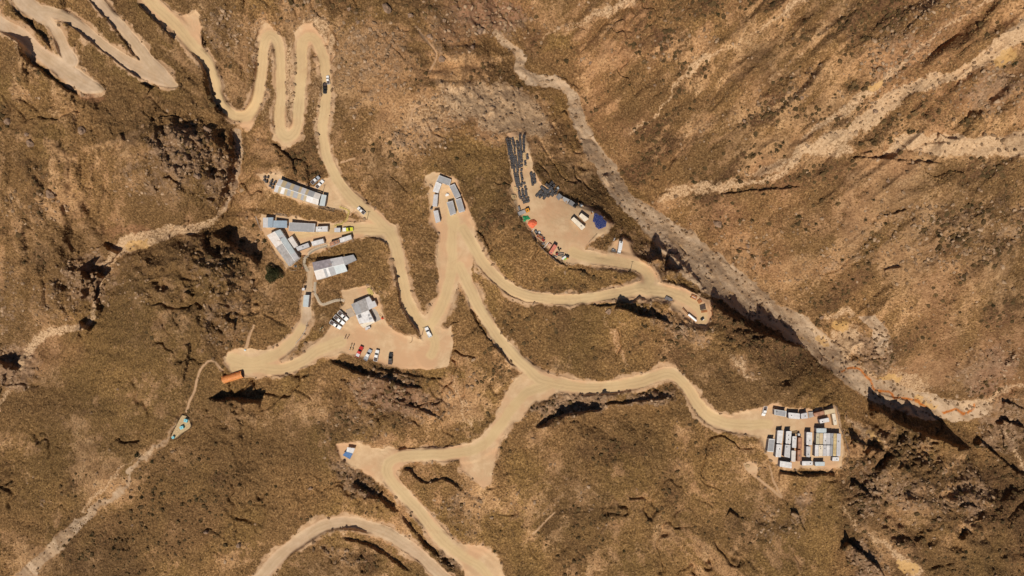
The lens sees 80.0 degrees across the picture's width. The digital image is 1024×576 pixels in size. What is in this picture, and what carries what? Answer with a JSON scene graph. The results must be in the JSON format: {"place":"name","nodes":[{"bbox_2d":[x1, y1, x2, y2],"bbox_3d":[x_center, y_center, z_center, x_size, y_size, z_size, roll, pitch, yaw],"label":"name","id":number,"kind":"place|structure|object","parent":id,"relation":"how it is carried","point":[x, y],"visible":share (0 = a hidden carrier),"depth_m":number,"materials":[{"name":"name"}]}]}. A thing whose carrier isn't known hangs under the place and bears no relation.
{"place":"outdoors","nodes":[
{"label":"outdoors","id":0,"kind":"place"},
{"bbox_2d":[0,0,843,575],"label":"dirt road","id":1,"kind":"structure","parent":0,"point":[460,252],"depth_m":319.93,"materials":[{"name":"beige soil"}]},
{"bbox_2d":[221,370,243,382],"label":"tunnel tent","id":2,"kind":"object","parent":1,"relation":"on","point":[232,377],"visible":1,"depth_m":322.82,"materials":[{"name":"orange fabric"}]},
{"bbox_2d":[263,217,274,227],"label":"site cabin","id":3,"kind":"object","parent":1,"relation":"on","point":[268,222],"visible":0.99,"depth_m":319.76,"materials":[{"name":"grey metal"}]},
{"bbox_2d":[273,220,287,227],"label":"site cabin","id":4,"kind":"object","parent":1,"relation":"on","point":[280,224],"visible":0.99,"depth_m":319.06,"materials":[{"name":"grey metal"}]},
{"bbox_2d":[267,230,300,265],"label":"mess hall","id":5,"kind":"structure","parent":1,"relation":"on","point":[287,250],"depth_m":318.10,"materials":[{"name":"paint"}]},
{"bbox_2d":[288,236,298,247],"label":"shipping container","id":6,"kind":"object","parent":1,"relation":"on","point":[293,241],"visible":0.95,"depth_m":318.26,"materials":[{"name":"metal"}]},
{"bbox_2d":[274,179,320,205],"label":"workshop barn","id":7,"kind":"structure","parent":1,"relation":"on","point":[283,187],"depth_m":313.58,"materials":[{"name":"grey metal"}]},
{"bbox_2d":[289,222,315,231],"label":"site cabin","id":8,"kind":"object","parent":1,"relation":"on","point":[302,227],"visible":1,"depth_m":317.59,"materials":[{"name":"grey metal"}]},
{"bbox_2d":[296,243,310,250],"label":"shipping container","id":9,"kind":"object","parent":1,"relation":"on","point":[303,247],"visible":1,"depth_m":318.34,"materials":[{"name":"metal"}]},
{"bbox_2d":[303,295,310,306],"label":"shipping container","id":10,"kind":"object","parent":1,"relation":"on","point":[306,300],"visible":1,"depth_m":320.33,"materials":[{"name":"metal"}]},
{"bbox_2d":[311,239,325,245],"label":"shipping container","id":11,"kind":"object","parent":1,"relation":"on","point":[318,242],"visible":1,"depth_m":317.75,"materials":[{"name":"metal"}]},
{"bbox_2d":[315,179,324,188],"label":"pickup truck","id":12,"kind":"object","parent":1,"relation":"on","point":[320,183],"visible":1,"depth_m":315.38,"materials":[{"name":"white paint"}]},
{"bbox_2d":[316,226,328,231],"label":"shipping container","id":13,"kind":"object","parent":1,"relation":"on","point":[322,229],"visible":1,"depth_m":317.20,"materials":[{"name":"metal"}]},
{"bbox_2d":[320,194,327,205],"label":"lean to shed","id":14,"kind":"object","parent":1,"relation":"on","point":[323,200],"visible":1,"depth_m":314.13,"materials":[{"name":"grey metal"}]},
{"bbox_2d":[323,83,326,93],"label":"pickup truck","id":15,"kind":"object","parent":1,"relation":"on","point":[324,88],"visible":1,"depth_m":309.20,"materials":[{"name":"black paint"}]},
{"bbox_2d":[326,75,330,84],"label":"pickup truck","id":16,"kind":"object","parent":1,"relation":"on","point":[328,79],"visible":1,"depth_m":308.90,"materials":[{"name":"white paint"}]},
{"bbox_2d":[313,282,344,305],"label":"walkway","id":17,"kind":"structure","parent":1,"relation":"on","point":[315,295],"depth_m":322.25,"materials":[{"name":"beige concrete"}]},
{"bbox_2d":[330,239,339,246],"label":"shipping container","id":18,"kind":"object","parent":1,"relation":"on","point":[334,243],"visible":0.94,"depth_m":317.36,"materials":[{"name":"metal"}]},
{"bbox_2d":[329,320,341,329],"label":"pickup truck","id":19,"kind":"object","parent":1,"relation":"on","point":[334,324],"visible":1,"depth_m":320.67,"materials":[{"name":"white paint"}]},
{"bbox_2d":[333,314,344,324],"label":"pickup truck","id":20,"kind":"object","parent":1,"relation":"on","point":[338,319],"visible":1,"depth_m":320.50,"materials":[{"name":"white paint"}]},
{"bbox_2d":[334,206,349,225],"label":"yellow stairway","id":21,"kind":"object","parent":1,"relation":"on","point":[348,212],"visible":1,"depth_m":317.57,"materials":[{"name":"paint"}]},
{"bbox_2d":[337,310,348,320],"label":"pickup truck","id":22,"kind":"object","parent":1,"relation":"on","point":[343,315],"visible":1,"depth_m":320.15,"materials":[{"name":"white paint"}]},
{"bbox_2d":[340,235,352,242],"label":"shipping container","id":23,"kind":"object","parent":1,"relation":"on","point":[346,238],"visible":1,"depth_m":316.70,"materials":[{"name":"metal"}]},
{"bbox_2d":[342,227,353,231],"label":"pickup truck","id":24,"kind":"object","parent":1,"relation":"on","point":[348,229],"visible":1,"depth_m":318.07,"materials":[{"name":"paint"}]},
{"bbox_2d":[343,446,355,458],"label":"shelter","id":25,"kind":"object","parent":1,"relation":"on","point":[347,454],"visible":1,"depth_m":329.10,"materials":[{"name":"blue"}]},
{"bbox_2d":[346,308,354,317],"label":"concrete pad","id":26,"kind":"object","parent":1,"relation":"on","point":[349,312],"visible":1,"depth_m":321.14,"materials":[{"name":"beige concrete"}]},
{"bbox_2d":[355,346,363,357],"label":"pickup truck","id":27,"kind":"object","parent":1,"relation":"on","point":[359,351],"visible":1,"depth_m":320.91,"materials":[{"name":"red paint"}]},
{"bbox_2d":[357,206,365,214],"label":"pickup truck","id":28,"kind":"object","parent":1,"relation":"on","point":[363,212],"visible":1,"depth_m":315.89,"materials":[{"name":"white paint"}]},
{"bbox_2d":[351,297,377,327],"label":"office","id":29,"kind":"structure","parent":1,"relation":"on","point":[362,308],"depth_m":317.60,"materials":[{"name":"grey metal"}]},
{"bbox_2d":[364,348,371,360],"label":"pickup truck","id":30,"kind":"object","parent":1,"relation":"on","point":[367,355],"visible":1,"depth_m":320.99,"materials":[{"name":"silver metal"}]},
{"bbox_2d":[371,309,380,321],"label":"concrete pad","id":31,"kind":"object","parent":1,"relation":"on","point":[375,315],"visible":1,"depth_m":320.43,"materials":[{"name":"beige concrete"}]},
{"bbox_2d":[373,349,379,361],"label":"pickup truck","id":32,"kind":"object","parent":1,"relation":"on","point":[377,352],"visible":1,"depth_m":320.77,"materials":[{"name":"white paint"}]},
{"bbox_2d":[388,353,392,364],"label":"pickup truck","id":33,"kind":"object","parent":1,"relation":"on","point":[390,361],"visible":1,"depth_m":320.91,"materials":[{"name":"black paint"}]},
{"bbox_2d":[425,326,431,337],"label":"pickup truck","id":34,"kind":"object","parent":1,"relation":"on","point":[428,332],"visible":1,"depth_m":319.36,"materials":[{"name":"white paint"}]},
{"bbox_2d":[432,194,438,206],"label":"shipping container","id":35,"kind":"object","parent":1,"relation":"on","point":[435,200],"visible":1,"depth_m":311.26,"materials":[{"name":"metal"}]},
{"bbox_2d":[433,210,440,222],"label":"shipping container","id":36,"kind":"object","parent":1,"relation":"on","point":[437,216],"visible":1,"depth_m":311.45,"materials":[{"name":"metal"}]},
{"bbox_2d":[433,181,441,192],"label":"site cabin","id":37,"kind":"object","parent":1,"relation":"on","point":[437,187],"visible":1,"depth_m":310.85,"materials":[{"name":"grey metal"}]},
{"bbox_2d":[437,175,450,185],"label":"site cabin","id":38,"kind":"object","parent":1,"relation":"on","point":[443,180],"visible":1,"depth_m":310.34,"materials":[{"name":"grey metal"}]},
{"bbox_2d":[447,201,455,215],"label":"site cabin","id":39,"kind":"object","parent":1,"relation":"on","point":[451,207],"visible":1,"depth_m":311.63,"materials":[{"name":"grey metal"}]},
{"bbox_2d":[449,184,460,198],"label":"site cabin","id":40,"kind":"object","parent":1,"relation":"on","point":[454,190],"visible":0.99,"depth_m":310.98,"materials":[{"name":"grey metal"}]},
{"bbox_2d":[455,198,464,212],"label":"site cabin","id":41,"kind":"object","parent":1,"relation":"on","point":[460,206],"visible":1,"depth_m":311.51,"materials":[{"name":"grey metal"}]},
{"bbox_2d":[518,208,529,214],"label":"flatbed truck","id":42,"kind":"object","parent":1,"relation":"on","point":[523,211],"visible":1,"depth_m":312.05,"materials":[{"name":"orange paint"}]},
{"bbox_2d":[523,215,530,221],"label":"tarpaulin","id":43,"kind":"object","parent":1,"relation":"on","point":[527,217],"visible":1,"depth_m":312.80,"materials":[{"name":"green plastic"}]},
{"bbox_2d":[528,219,536,227],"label":"tarpaulin","id":44,"kind":"object","parent":1,"relation":"on","point":[532,223],"visible":1,"depth_m":312.67,"materials":[{"name":"orange plastic"}]},
{"bbox_2d":[549,244,556,254],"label":"shipping container","id":45,"kind":"object","parent":1,"relation":"on","point":[553,248],"visible":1,"depth_m":310.89,"materials":[{"name":"metal"}]},
{"bbox_2d":[571,217,584,229],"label":"shipping container","id":46,"kind":"object","parent":1,"relation":"on","point":[577,223],"visible":1,"depth_m":313.23,"materials":[{"name":"metal"}]},
{"bbox_2d":[578,213,588,221],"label":"shipping container","id":47,"kind":"object","parent":1,"relation":"on","point":[584,218],"visible":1,"depth_m":314.28,"materials":[{"name":"metal"}]},
{"bbox_2d":[617,241,622,253],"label":"box truck","id":48,"kind":"object","parent":1,"relation":"on","point":[620,244],"visible":1,"depth_m":319.77,"materials":[{"name":"white paint"}]},
{"bbox_2d":[761,406,767,415],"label":"pickup truck","id":49,"kind":"object","parent":1,"relation":"on","point":[764,411],"visible":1,"depth_m":329.62,"materials":[{"name":"white paint"}]},
{"bbox_2d":[765,438,774,451],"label":"camp module","id":50,"kind":"object","parent":1,"relation":"on","point":[769,446],"visible":1,"depth_m":328.84,"materials":[{"name":"metal"}]},
{"bbox_2d":[773,443,781,456],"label":"camp module","id":51,"kind":"object","parent":1,"relation":"on","point":[777,449],"visible":0.92,"depth_m":329.37,"materials":[{"name":"metal"}]},
{"bbox_2d":[775,429,782,442],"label":"camp module","id":52,"kind":"object","parent":1,"relation":"on","point":[778,435],"visible":0.97,"depth_m":328.80,"materials":[{"name":"metal"}]},
{"bbox_2d":[772,408,785,416],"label":"camp module","id":53,"kind":"object","parent":1,"relation":"on","point":[779,412],"visible":1,"depth_m":328.33,"materials":[{"name":"metal"}]},
{"bbox_2d":[777,460,791,468],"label":"camp module","id":54,"kind":"object","parent":1,"relation":"on","point":[784,463],"visible":1,"depth_m":329.97,"materials":[{"name":"metal"}]},
{"bbox_2d":[782,443,789,457],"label":"camp module","id":55,"kind":"object","parent":1,"relation":"on","point":[785,450],"visible":0.98,"depth_m":329.42,"materials":[{"name":"metal"}]},
{"bbox_2d":[783,430,791,443],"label":"camp module","id":56,"kind":"object","parent":1,"relation":"on","point":[787,437],"visible":1,"depth_m":329.04,"materials":[{"name":"metal"}]},
{"bbox_2d":[789,450,795,461],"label":"camp module","id":57,"kind":"object","parent":1,"relation":"on","point":[792,455],"visible":0.93,"depth_m":330.01,"materials":[{"name":"metal"}]},
{"bbox_2d":[786,411,799,418],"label":"camp module","id":58,"kind":"object","parent":1,"relation":"on","point":[793,415],"visible":0.98,"depth_m":328.88,"materials":[{"name":"metal"}]},
{"bbox_2d":[790,435,796,447],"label":"camp module","id":59,"kind":"object","parent":1,"relation":"on","point":[793,441],"visible":0.92,"depth_m":329.61,"materials":[{"name":"metal"}]},
{"bbox_2d":[795,449,801,460],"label":"camp module","id":60,"kind":"object","parent":1,"relation":"on","point":[798,455],"visible":1,"depth_m":330.11,"materials":[{"name":"metal"}]},
{"bbox_2d":[796,437,801,448],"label":"camp module","id":61,"kind":"object","parent":1,"relation":"on","point":[799,443],"visible":1,"depth_m":329.79,"materials":[{"name":"metal"}]},
{"bbox_2d":[800,411,807,418],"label":"camp module","id":62,"kind":"object","parent":1,"relation":"on","point":[804,415],"visible":0.94,"depth_m":329.22,"materials":[{"name":"metal"}]},
{"bbox_2d":[800,460,812,465],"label":"camp module","id":63,"kind":"object","parent":1,"relation":"on","point":[805,462],"visible":1,"depth_m":330.24,"materials":[{"name":"metal"}]},
{"bbox_2d":[804,445,810,456],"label":"camp module","id":64,"kind":"object","parent":1,"relation":"on","point":[807,448],"visible":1,"depth_m":329.54,"materials":[{"name":"metal"}]},
{"bbox_2d":[804,431,811,444],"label":"camp module","id":65,"kind":"object","parent":1,"relation":"on","point":[807,437],"visible":1,"depth_m":329.30,"materials":[{"name":"metal"}]},
{"bbox_2d":[812,444,818,455],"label":"camp module","id":66,"kind":"object","parent":1,"relation":"on","point":[815,449],"visible":0.99,"depth_m":329.55,"materials":[{"name":"metal"}]},
{"bbox_2d":[813,432,819,443],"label":"camp module","id":67,"kind":"object","parent":1,"relation":"on","point":[816,438],"visible":0.98,"depth_m":329.38,"materials":[{"name":"metal"}]},
{"bbox_2d":[813,461,824,465],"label":"camp module","id":68,"kind":"object","parent":1,"relation":"on","point":[818,463],"visible":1,"depth_m":330.35,"materials":[{"name":"metal"}]},
{"bbox_2d":[813,410,824,416],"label":"rusty shed","id":69,"kind":"structure","parent":1,"relation":"on","point":[818,413],"depth_m":330.22,"materials":[{"name":"brown metal"}]},
{"bbox_2d":[814,427,826,432],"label":"camp module","id":70,"kind":"object","parent":1,"relation":"on","point":[819,429],"visible":1,"depth_m":329.39,"materials":[{"name":"metal"}]},
{"bbox_2d":[818,444,822,455],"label":"camp module","id":71,"kind":"object","parent":1,"relation":"on","point":[820,452],"visible":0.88,"depth_m":329.51,"materials":[{"name":"metal"}]},
{"bbox_2d":[819,433,822,443],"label":"camp module","id":72,"kind":"object","parent":1,"relation":"on","point":[820,438],"visible":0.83,"depth_m":329.39,"materials":[{"name":"metal"}]},
{"bbox_2d":[817,417,829,422],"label":"camp module","id":73,"kind":"object","parent":1,"relation":"on","point":[823,420],"visible":1,"depth_m":329.96,"materials":[{"name":"metal"}]},
{"bbox_2d":[822,444,826,455],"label":"camp module","id":74,"kind":"object","parent":1,"relation":"on","point":[824,449],"visible":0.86,"depth_m":329.53,"materials":[{"name":"metal"}]},
{"bbox_2d":[823,433,826,443],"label":"camp module","id":75,"kind":"object","parent":1,"relation":"on","point":[824,438],"visible":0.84,"depth_m":329.37,"materials":[{"name":"metal"}]},
{"bbox_2d":[825,444,829,455],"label":"camp module","id":76,"kind":"object","parent":1,"relation":"on","point":[828,450],"visible":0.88,"depth_m":329.62,"materials":[{"name":"metal"}]},
{"bbox_2d":[826,432,830,443],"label":"camp module","id":77,"kind":"object","parent":1,"relation":"on","point":[828,437],"visible":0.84,"depth_m":329.43,"materials":[{"name":"metal"}]},
{"bbox_2d":[823,408,834,414],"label":"tan shed","id":78,"kind":"structure","parent":1,"relation":"on","point":[829,411],"depth_m":330.65,"materials":[{"name":"beige metal"}]},
{"bbox_2d":[828,444,832,455],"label":"camp module","id":79,"kind":"object","parent":1,"relation":"on","point":[831,450],"visible":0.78,"depth_m":329.69,"materials":[{"name":"metal"}]},
{"bbox_2d":[829,432,833,444],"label":"camp module","id":80,"kind":"object","parent":1,"relation":"on","point":[831,438],"visible":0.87,"depth_m":329.57,"materials":[{"name":"metal"}]},
{"bbox_2d":[830,413,836,424],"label":"camp module","id":81,"kind":"object","parent":1,"relation":"on","point":[833,418],"visible":1,"depth_m":330.50,"materials":[{"name":"metal"}]},
{"bbox_2d":[832,432,836,455],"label":"camp module","id":82,"kind":"object","parent":1,"relation":"on","point":[834,442],"visible":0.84,"depth_m":329.76,"materials":[{"name":"metal"}]},
{"bbox_2d":[830,456,838,460],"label":"camp module","id":83,"kind":"object","parent":1,"relation":"on","point":[834,458],"visible":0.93,"depth_m":330.84,"materials":[{"name":"metal"}]},
{"bbox_2d":[835,432,840,455],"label":"camp module","id":84,"kind":"object","parent":1,"relation":"on","point":[838,447],"visible":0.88,"depth_m":329.88,"materials":[{"name":"metal"}]},
{"bbox_2d":[185,30,781,533],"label":"footpath","id":85,"kind":"structure","parent":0,"point":[343,300],"depth_m":322.81,"materials":[{"name":"beige soil"}]},
{"bbox_2d":[0,0,1023,575],"bbox_3d":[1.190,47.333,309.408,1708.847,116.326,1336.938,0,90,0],"label":"ground","id":86,"kind":"structure","parent":0,"point":[390,112],"depth_m":324.18,"materials":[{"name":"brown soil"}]},
{"bbox_2d":[3,118,10,124],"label":"boulder","id":87,"kind":"object","parent":86,"relation":"on","point":[6,121],"visible":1,"depth_m":306.03,"materials":[{"name":"brown stone"}]},
{"bbox_2d":[26,139,33,146],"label":"boulder","id":88,"kind":"object","parent":86,"relation":"on","point":[29,143],"visible":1,"depth_m":306.20,"materials":[{"name":"brown stone"}]},
{"bbox_2d":[46,189,54,197],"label":"boulder","id":89,"kind":"object","parent":86,"relation":"on","point":[49,193],"visible":1,"depth_m":312.68,"materials":[{"name":"brown stone"}]},
{"bbox_2d":[78,126,85,134],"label":"boulder","id":90,"kind":"object","parent":86,"relation":"on","point":[81,130],"visible":1,"depth_m":304.86,"materials":[{"name":"brown stone"}]},
{"bbox_2d":[171,415,191,437],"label":"tank platform","id":91,"kind":"structure","parent":86,"relation":"on","point":[177,432],"depth_m":330.06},
{"bbox_2d":[193,173,200,178],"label":"boulder","id":92,"kind":"object","parent":86,"relation":"on","point":[197,176],"visible":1,"depth_m":303.35,"materials":[{"name":"brown stone"}]},
{"bbox_2d":[203,126,211,132],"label":"boulder","id":93,"kind":"object","parent":86,"relation":"on","point":[207,129],"visible":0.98,"depth_m":308.50,"materials":[{"name":"stone"}]},
{"bbox_2d":[265,265,283,283],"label":"tree","id":94,"kind":"object","parent":86,"relation":"on","point":[272,273],"visible":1,"depth_m":320.04,"materials":[{"name":"green plant"}]},
{"bbox_2d":[302,244,326,271],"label":"walkway","id":95,"kind":"structure","parent":86,"relation":"on","point":[313,250],"depth_m":320.88,"materials":[{"name":"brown wood"}]},
{"bbox_2d":[311,175,319,184],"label":"pickup truck","id":96,"kind":"object","parent":86,"relation":"on","point":[315,180],"visible":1,"depth_m":314.11,"materials":[{"name":"silver metal"}]},
{"bbox_2d":[312,257,347,279],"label":"dining hall","id":97,"kind":"structure","parent":86,"relation":"on","point":[323,269],"depth_m":318.14,"materials":[{"name":"grey metal"}]},
{"bbox_2d":[342,255,356,264],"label":"annex shed","id":98,"kind":"structure","parent":86,"relation":"on","point":[349,259],"depth_m":317.17,"materials":[{"name":"grey metal"}]},
{"bbox_2d":[382,3,390,13],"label":"boulder","id":99,"kind":"object","parent":86,"relation":"on","point":[386,8],"visible":1,"depth_m":298.91,"materials":[{"name":"brown stone"}]},
{"bbox_2d":[438,55,444,61],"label":"boulder","id":100,"kind":"object","parent":86,"relation":"on","point":[441,58],"visible":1,"depth_m":309.32,"materials":[{"name":"brown stone"}]},
{"bbox_2d":[477,28,482,33],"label":"boulder","id":101,"kind":"object","parent":86,"relation":"on","point":[479,30],"visible":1,"depth_m":319.28,"materials":[{"name":"brown stone"}]},
{"bbox_2d":[0,0,1023,575],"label":"loose stones","id":102,"kind":"object","parent":86,"relation":"on","point":[518,22],"visible":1,"depth_m":317.80,"materials":[{"name":"brown stone"}]},
{"bbox_2d":[0,0,1023,575],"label":"scrub","id":103,"kind":"object","parent":86,"relation":"on","point":[822,174],"visible":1,"depth_m":321.94,"materials":[{"name":"brown plant"}]},
{"bbox_2d":[713,221,721,227],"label":"boulder","id":104,"kind":"object","parent":86,"relation":"on","point":[718,224],"visible":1,"depth_m":334.41,"materials":[{"name":"brown stone"}]},
{"bbox_2d":[223,29,991,421],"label":"riverbed","id":105,"kind":"structure","parent":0,"point":[737,301],"depth_m":340.10,"materials":[{"name":"beige gravel"}]},
{"bbox_2d":[841,367,975,414],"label":"orange stream","id":106,"kind":"structure","parent":0,"point":[915,400],"depth_m":355.21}
]}

